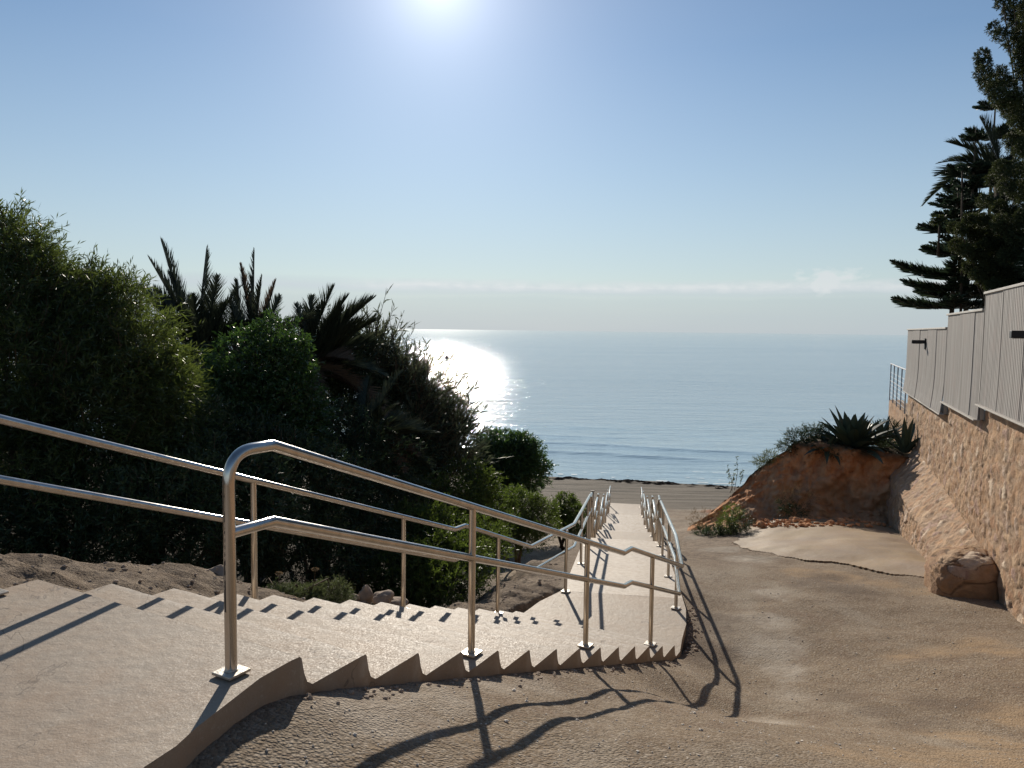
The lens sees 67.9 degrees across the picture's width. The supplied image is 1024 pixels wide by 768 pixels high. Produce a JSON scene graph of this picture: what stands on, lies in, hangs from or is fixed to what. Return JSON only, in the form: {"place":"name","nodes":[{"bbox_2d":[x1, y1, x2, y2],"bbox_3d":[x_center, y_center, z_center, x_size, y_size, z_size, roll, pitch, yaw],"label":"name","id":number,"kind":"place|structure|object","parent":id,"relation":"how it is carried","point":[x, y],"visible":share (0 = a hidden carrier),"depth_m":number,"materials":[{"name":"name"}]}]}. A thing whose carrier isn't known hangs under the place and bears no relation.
{"place":"outdoors","nodes":[
{"label":"outdoors","id":0,"kind":"place"},
{"bbox_2d":[11,327,985,486],"bbox_3d":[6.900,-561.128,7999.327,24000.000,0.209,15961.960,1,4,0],"label":"sea","id":1,"kind":"structure","parent":0,"point":[678,407],"depth_m":117.35,"materials":[{"name":"liquid"}]},
{"bbox_2d":[546,470,744,483],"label":"sea foam","id":2,"kind":"object","parent":1,"relation":"on","point":[661,480],"visible":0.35,"depth_m":45.31,"materials":[{"name":"white"}]},
{"bbox_2d":[0,0,1021,334],"label":"sky","id":3,"kind":"structure","parent":0,"point":[696,166],"materials":[{"name":"blue"}]},
{"bbox_2d":[0,452,1023,767],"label":"ground","id":4,"kind":"structure","parent":0,"point":[714,570],"depth_m":6.52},
{"bbox_2d":[0,188,170,562],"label":"shrub","id":5,"kind":"object","parent":4,"relation":"on","point":[22,327],"visible":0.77,"depth_m":8.92,"materials":[{"name":"green plant"}]},
{"bbox_2d":[0,244,231,564],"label":"shrub","id":6,"kind":"object","parent":4,"relation":"on","point":[171,371],"visible":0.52,"depth_m":9.76,"materials":[{"name":"green plant"}]},
{"bbox_2d":[0,393,368,582],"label":"shrub","id":7,"kind":"object","parent":4,"relation":"on","point":[208,534],"visible":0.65,"depth_m":9.19,"materials":[{"name":"green plant"}]},
{"bbox_2d":[139,237,274,567],"bbox_3d":[-5.878,0.376,14.425,2.571,6.269,3.178,4,5,42],"label":"palm","id":8,"kind":"object","parent":4,"relation":"on","point":[210,311],"visible":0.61,"depth_m":14.01,"materials":[{"name":"green plant"}]},
{"bbox_2d":[209,564,222,575],"bbox_3d":[-2.506,1.624,6.488,0.293,0.162,0.175,1,4,0],"label":"stone","id":9,"kind":"object","parent":4,"relation":"on","point":[218,569],"visible":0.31,"depth_m":6.45,"materials":[{"name":"grey stone"}]},
{"bbox_2d":[200,247,316,573],"bbox_3d":[-4.658,0.573,14.473,2.097,6.317,2.632,4,5,41],"label":"palm","id":10,"kind":"object","parent":4,"relation":"on","point":[251,302],"visible":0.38,"depth_m":14.39,"materials":[{"name":"green plant"}]},
{"bbox_2d":[178,308,340,582],"bbox_3d":[-4.098,1.330,12.174,2.335,5.140,2.365,4,5,37],"label":"shrub","id":11,"kind":"object","parent":4,"relation":"on","point":[276,390],"visible":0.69,"depth_m":11.97,"materials":[{"name":"green plant"}]},
{"bbox_2d":[0,554,560,610],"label":"rubble","id":12,"kind":"object","parent":4,"relation":"on","point":[189,586],"visible":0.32,"depth_m":5.79,"materials":[{"name":"stone"}]},
{"bbox_2d":[146,304,465,566],"bbox_3d":[-4.347,1.286,15.777,6.774,5.956,3.598,1,4,0],"label":"shrub","id":13,"kind":"object","parent":4,"relation":"on","point":[336,386],"visible":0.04,"depth_m":15.67,"materials":[{"name":"green plant"}]},
{"bbox_2d":[263,574,357,603],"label":"cushion plant","id":14,"kind":"object","parent":4,"relation":"on","point":[315,591],"visible":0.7,"depth_m":7.54,"materials":[{"name":"green plant"}]},
{"bbox_2d":[236,283,398,577],"bbox_3d":[-3.920,0.914,15.394,3.482,5.905,3.125,1,4,0],"label":"palm","id":15,"kind":"object","parent":4,"relation":"on","point":[339,327],"visible":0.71,"depth_m":14.78,"materials":[{"name":"green plant"}]},
{"bbox_2d":[215,392,442,598],"bbox_3d":[-2.615,2.167,12.052,2.911,3.948,4.447,1,4,0],"label":"shrub","id":16,"kind":"object","parent":4,"relation":"on","point":[346,563],"visible":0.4,"depth_m":11.57,"materials":[{"name":"green plant"}]},
{"bbox_2d":[0,503,685,767],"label":"concrete stairs","id":17,"kind":"structure","parent":4,"relation":"on","point":[111,676],"depth_m":3.87,"materials":[{"name":"beige concrete"}]},
{"bbox_2d":[0,414,590,612],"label":"handrail","id":18,"kind":"object","parent":17,"relation":"on","point":[254,482],"visible":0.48,"depth_m":5.71,"materials":[{"name":"silver metal"}]},
{"bbox_2d":[212,440,683,680],"bbox_3d":[1.421,1.797,9.113,1.221,3.846,12.856,2,4,19],"label":"handrail","id":19,"kind":"object","parent":17,"relation":"on","point":[231,669],"visible":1,"depth_m":4.24,"materials":[{"name":"silver metal"}]},
{"bbox_2d":[590,492,598,538],"bbox_3d":[1.950,3.150,18.079,0.112,1.817,3.955,1,4,9],"label":"handrail","id":20,"kind":"object","parent":17,"relation":"on","point":[594,523],"visible":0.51,"depth_m":17.88,"materials":[{"name":"silver metal"}]},
{"bbox_2d":[597,493,603,529],"bbox_3d":[2.653,3.815,22.761,0.112,2.031,4.717,1,4,9],"label":"handrail","id":21,"kind":"object","parent":17,"relation":"on","point":[600,515],"visible":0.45,"depth_m":22.27,"materials":[{"name":"silver metal"}]},
{"bbox_2d":[603,492,607,522],"bbox_3d":[3.453,4.502,28.072,0.112,1.938,5.222,1,4,9],"label":"handrail","id":22,"kind":"object","parent":17,"relation":"on","point":[605,509],"visible":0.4,"depth_m":28.64,"materials":[{"name":"silver metal"}]},
{"bbox_2d":[607,486,610,513],"bbox_3d":[4.251,5.027,33.347,0.112,1.695,4.666,1,4,9],"label":"handrail","id":23,"kind":"object","parent":17,"relation":"on","point":[609,492],"visible":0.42,"depth_m":33.67,"materials":[{"name":"silver metal"}]},
{"bbox_2d":[640,487,643,514],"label":"handrail","id":24,"kind":"object","parent":17,"relation":"on","point":[641,506],"visible":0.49,"depth_m":33.71,"materials":[{"name":"silver metal"}]},
{"bbox_2d":[642,493,647,524],"bbox_3d":[4.876,4.535,27.854,0.112,1.938,5.222,1,4,9],"label":"handrail","id":25,"kind":"object","parent":17,"relation":"on","point":[644,510],"visible":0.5,"depth_m":28.20,"materials":[{"name":"silver metal"}]},
{"bbox_2d":[645,495,653,531],"bbox_3d":[4.076,3.848,22.542,0.112,2.031,4.717,1,4,9],"label":"handrail","id":26,"kind":"object","parent":17,"relation":"on","point":[649,520],"visible":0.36,"depth_m":22.04,"materials":[{"name":"silver metal"}]},
{"bbox_2d":[650,495,660,542],"bbox_3d":[3.373,3.183,17.860,0.112,1.817,3.955,1,4,9],"label":"handrail","id":27,"kind":"object","parent":17,"relation":"on","point":[655,526],"visible":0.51,"depth_m":17.42,"materials":[{"name":"silver metal"}]},
{"bbox_2d":[345,594,359,600],"bbox_3d":[-1.669,2.240,7.928,0.166,0.113,0.110,1,4,0],"label":"stone","id":28,"kind":"object","parent":4,"relation":"on","point":[356,598],"visible":0.33,"depth_m":7.90,"materials":[{"name":"grey stone"}]},
{"bbox_2d":[358,585,373,604],"bbox_3d":[-1.546,2.242,8.033,0.176,0.242,0.161,1,4,0],"label":"stone","id":29,"kind":"object","parent":4,"relation":"on","point":[365,593],"visible":0.69,"depth_m":7.99,"materials":[{"name":"grey stone"}]},
{"bbox_2d":[322,369,440,598],"bbox_3d":[-2.748,1.936,13.995,2.868,4.517,2.458,4,5,42],"label":"palm","id":30,"kind":"object","parent":4,"relation":"on","point":[399,422],"visible":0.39,"depth_m":13.57,"materials":[{"name":"green plant"}]},
{"bbox_2d":[372,590,393,604],"bbox_3d":[-1.404,2.307,8.180,0.249,0.147,0.198,1,4,0],"label":"stone","id":31,"kind":"object","parent":4,"relation":"on","point":[385,596],"visible":0.75,"depth_m":8.15,"materials":[{"name":"grey stone"}]},
{"bbox_2d":[390,597,408,605],"bbox_3d":[-1.285,2.404,8.340,0.307,0.113,0.172,0,4,-7],"label":"stone","id":32,"kind":"object","parent":4,"relation":"on","point":[396,601],"visible":0.3,"depth_m":8.31,"materials":[{"name":"grey stone"}]},
{"bbox_2d":[327,284,511,499],"bbox_3d":[-2.323,1.266,17.177,4.787,7.006,4.165,1,4,0],"label":"shrub","id":33,"kind":"object","parent":4,"relation":"on","point":[442,412],"visible":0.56,"depth_m":16.68,"materials":[{"name":"green plant"}]},
{"bbox_2d":[345,491,517,607],"bbox_3d":[-1.350,3.087,11.771,2.957,2.594,3.108,1,4,0],"label":"shrub","id":34,"kind":"object","parent":4,"relation":"on","point":[432,582],"visible":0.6,"depth_m":11.21,"materials":[{"name":"green plant"}]},
{"bbox_2d":[396,455,519,552],"bbox_3d":[-1.182,3.014,15.324,2.725,3.020,2.623,1,4,0],"label":"shrub","id":35,"kind":"object","parent":4,"relation":"on","point":[487,494],"visible":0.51,"depth_m":15.26,"materials":[{"name":"green plant"}]},
{"bbox_2d":[303,607,710,706],"bbox_3d":[1.002,2.313,7.025,0.511,2.305,8.180,3,5,25],"label":"soil debris","id":36,"kind":"object","parent":4,"relation":"on","point":[351,692],"visible":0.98,"depth_m":5.46,"materials":[{"name":"brown soil"}]},
{"bbox_2d":[462,425,558,506],"bbox_3d":[-0.168,3.410,25.109,3.520,4.058,2.512,1,4,0],"label":"shrub","id":37,"kind":"object","parent":4,"relation":"on","point":[523,464],"visible":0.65,"depth_m":24.74,"materials":[{"name":"green plant"}]},
{"bbox_2d":[485,483,565,570],"bbox_3d":[0.169,3.700,18.320,2.374,2.470,2.354,1,4,0],"label":"shrub","id":38,"kind":"object","parent":4,"relation":"on","point":[539,507],"visible":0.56,"depth_m":18.41,"materials":[{"name":"green plant"}]},
{"bbox_2d":[546,490,586,549],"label":"shrub","id":39,"kind":"object","parent":4,"relation":"on","point":[568,517],"visible":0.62,"depth_m":21.41,"materials":[{"name":"green plant"}]},
{"bbox_2d":[534,475,738,488],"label":"seaweed","id":40,"kind":"object","parent":4,"relation":"on","point":[632,481],"visible":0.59,"depth_m":44.59,"materials":[{"name":"black plant"}]},
{"bbox_2d":[265,570,1023,767],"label":"pebbles","id":41,"kind":"object","parent":4,"relation":"on","point":[585,702],"visible":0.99,"depth_m":5.36,"materials":[{"name":"beige stone"}]},
{"bbox_2d":[690,507,755,536],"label":"weed clump","id":42,"kind":"object","parent":4,"relation":"on","point":[707,530],"visible":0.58,"depth_m":18.34,"materials":[{"name":"green plant"}]},
{"bbox_2d":[712,502,744,534],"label":"weed clump","id":43,"kind":"object","parent":4,"relation":"on","point":[728,520],"visible":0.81,"depth_m":18.39,"materials":[{"name":"green plant"}]},
{"bbox_2d":[773,495,811,518],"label":"weed clump","id":44,"kind":"object","parent":4,"relation":"on","point":[787,509],"visible":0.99,"depth_m":19.47,"materials":[{"name":"green plant"}]},
{"bbox_2d":[732,517,925,577],"bbox_3d":[7.249,3.689,17.361,4.061,1.759,9.545,2,4,21],"label":"concrete apron","id":45,"kind":"object","parent":4,"relation":"on","point":[887,549],"visible":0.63,"depth_m":15.33,"materials":[{"name":"beige concrete"}]},
{"bbox_2d":[888,400,907,443],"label":"wall","id":46,"kind":"structure","parent":4,"relation":"on","point":[896,413],"depth_m":25.35,"materials":[{"name":"beige stone"}]},
{"bbox_2d":[889,363,905,413],"bbox_3d":[12.644,0.078,24.926,0.044,1.331,5.274,2,4,22],"label":"railing","id":47,"kind":"object","parent":46,"relation":"on","point":[897,389],"visible":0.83,"depth_m":24.98,"materials":[{"name":"grey metal"}]},
{"bbox_2d":[889,191,985,312],"bbox_3d":[12.303,-2.267,21.334,3.510,6.390,3.183,1,4,0],"label":"norfolk pine","id":48,"kind":"object","parent":4,"relation":"on","point":[951,269],"visible":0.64,"depth_m":21.14,"materials":[{"name":"green plant"}]},
{"bbox_2d":[929,214,947,255],"bbox_3d":[11.337,-3.975,20.248,0.528,1.116,0.439,1,4,0],"label":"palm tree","id":49,"kind":"object","parent":4,"relation":"on","point":[938,219],"visible":1,"depth_m":20.23,"materials":[{"name":"green plant"}]},
{"bbox_2d":[886,395,1023,623],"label":"retaining wall","id":50,"kind":"structure","parent":4,"relation":"on","point":[956,479],"depth_m":13.41,"materials":[{"name":"beige stone"}]},
{"bbox_2d":[902,327,947,414],"bbox_3d":[10.255,-0.481,18.992,0.151,1.820,7.168,2,4,22],"label":"fence","id":51,"kind":"object","parent":50,"relation":"on","point":[924,380],"visible":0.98,"depth_m":17.88,"materials":[{"name":"white wood"}]},
{"bbox_2d":[911,338,925,348],"bbox_3d":[9.931,-0.983,18.566,0.302,0.266,0.095,2,4,22],"label":"wall lamp","id":52,"kind":"object","parent":51,"relation":"attached to","point":[919,341],"visible":1,"depth_m":18.51,"materials":[{"name":"black metal"}]},
{"bbox_2d":[940,308,984,420],"bbox_3d":[8.245,-0.416,13.935,0.150,1.820,3.616,2,4,22],"label":"fence","id":53,"kind":"object","parent":50,"relation":"on","point":[964,354],"visible":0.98,"depth_m":13.54,"materials":[{"name":"white wood"}]},
{"bbox_2d":[975,282,1023,426],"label":"fence","id":54,"kind":"object","parent":50,"relation":"on","point":[1001,392],"visible":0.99,"depth_m":10.77,"materials":[{"name":"white wood"}]},
{"bbox_2d":[1009,331,1023,338],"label":"wall lamp","id":55,"kind":"object","parent":54,"relation":"attached to","point":[1016,335],"visible":1,"depth_m":9.07,"materials":[{"name":"black metal"}]},
{"bbox_2d":[949,163,971,311],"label":"flower stalk","id":56,"kind":"object","parent":4,"relation":"on","point":[954,181],"visible":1,"depth_m":20.15,"materials":[{"name":"green plant"}]},
{"bbox_2d":[924,544,998,599],"bbox_3d":[6.913,2.933,11.691,0.977,0.859,1.317,2,4,24],"label":"boulder","id":57,"kind":"object","parent":4,"relation":"on","point":[968,571],"visible":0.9,"depth_m":11.24,"materials":[{"name":"beige stone"}]},
{"bbox_2d":[912,127,1022,310],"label":"norfolk pine","id":58,"kind":"object","parent":4,"relation":"on","point":[978,181],"visible":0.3,"depth_m":22.48,"materials":[{"name":"green plant"}]},
{"bbox_2d":[920,112,1020,232],"bbox_3d":[14.264,-3.719,23.621,3.935,9.031,2.469,0,4,-7],"label":"palm","id":59,"kind":"object","parent":4,"relation":"on","point":[989,154],"visible":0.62,"depth_m":22.86,"materials":[{"name":"green plant"}]},
{"bbox_2d":[928,67,1018,246],"bbox_3d":[15.557,-4.732,24.675,3.616,10.913,3.419,4,5,36],"label":"norfolk pine","id":60,"kind":"object","parent":4,"relation":"on","point":[984,105],"visible":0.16,"depth_m":24.33,"materials":[{"name":"green plant"}]},
{"bbox_2d":[945,211,1023,304],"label":"conifer","id":61,"kind":"object","parent":4,"relation":"on","point":[995,275],"visible":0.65,"depth_m":18.51,"materials":[{"name":"green plant"}]},
{"bbox_2d":[971,0,1023,276],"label":"conifer","id":62,"kind":"object","parent":4,"relation":"on","point":[1000,87],"visible":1,"depth_m":17.44,"materials":[{"name":"green plant"}]},
{"bbox_2d":[687,436,908,530],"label":"red earth bank","id":63,"kind":"structure","parent":0,"point":[855,486],"depth_m":20.49,"materials":[{"name":"brown soil"}]},
{"bbox_2d":[726,456,744,491],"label":"tall weed","id":64,"kind":"object","parent":63,"relation":"on","point":[732,480],"visible":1,"depth_m":21.03,"materials":[{"name":"green plant"}]},
{"bbox_2d":[684,483,819,529],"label":"weed clump","id":65,"kind":"object","parent":63,"relation":"on","point":[698,523],"visible":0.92,"depth_m":19.78,"materials":[{"name":"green plant"}]},
{"bbox_2d":[751,448,783,469],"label":"weed clump","id":66,"kind":"object","parent":63,"relation":"on","point":[767,459],"visible":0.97,"depth_m":21.16,"materials":[{"name":"green plant"}]},
{"bbox_2d":[774,422,829,456],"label":"weed clump","id":67,"kind":"object","parent":63,"relation":"on","point":[807,430],"visible":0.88,"depth_m":21.32,"materials":[{"name":"green plant"}]},
{"bbox_2d":[796,431,843,464],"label":"agave","id":68,"kind":"object","parent":63,"relation":"on","point":[830,441],"visible":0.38,"depth_m":20.77,"materials":[{"name":"green plant"}]},
{"bbox_2d":[752,517,890,528],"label":"clods","id":69,"kind":"object","parent":63,"relation":"on","point":[803,521],"visible":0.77,"depth_m":18.54,"materials":[{"name":"brown soil"}]},
{"bbox_2d":[805,406,900,463],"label":"agave","id":70,"kind":"object","parent":63,"relation":"on","point":[853,432],"visible":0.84,"depth_m":20.69,"materials":[{"name":"green plant"}]},
{"bbox_2d":[811,417,908,459],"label":"weed clump","id":71,"kind":"object","parent":63,"relation":"on","point":[881,443],"visible":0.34,"depth_m":20.78,"materials":[{"name":"green plant"}]},
{"bbox_2d":[870,416,907,446],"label":"agave","id":72,"kind":"object","parent":63,"relation":"on","point":[885,427],"visible":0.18,"depth_m":22.08,"materials":[{"name":"green plant"}]},
{"bbox_2d":[872,417,918,452],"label":"agave","id":73,"kind":"object","parent":63,"relation":"on","point":[906,445],"visible":0.81,"depth_m":20.32,"materials":[{"name":"green plant"}]}
]}

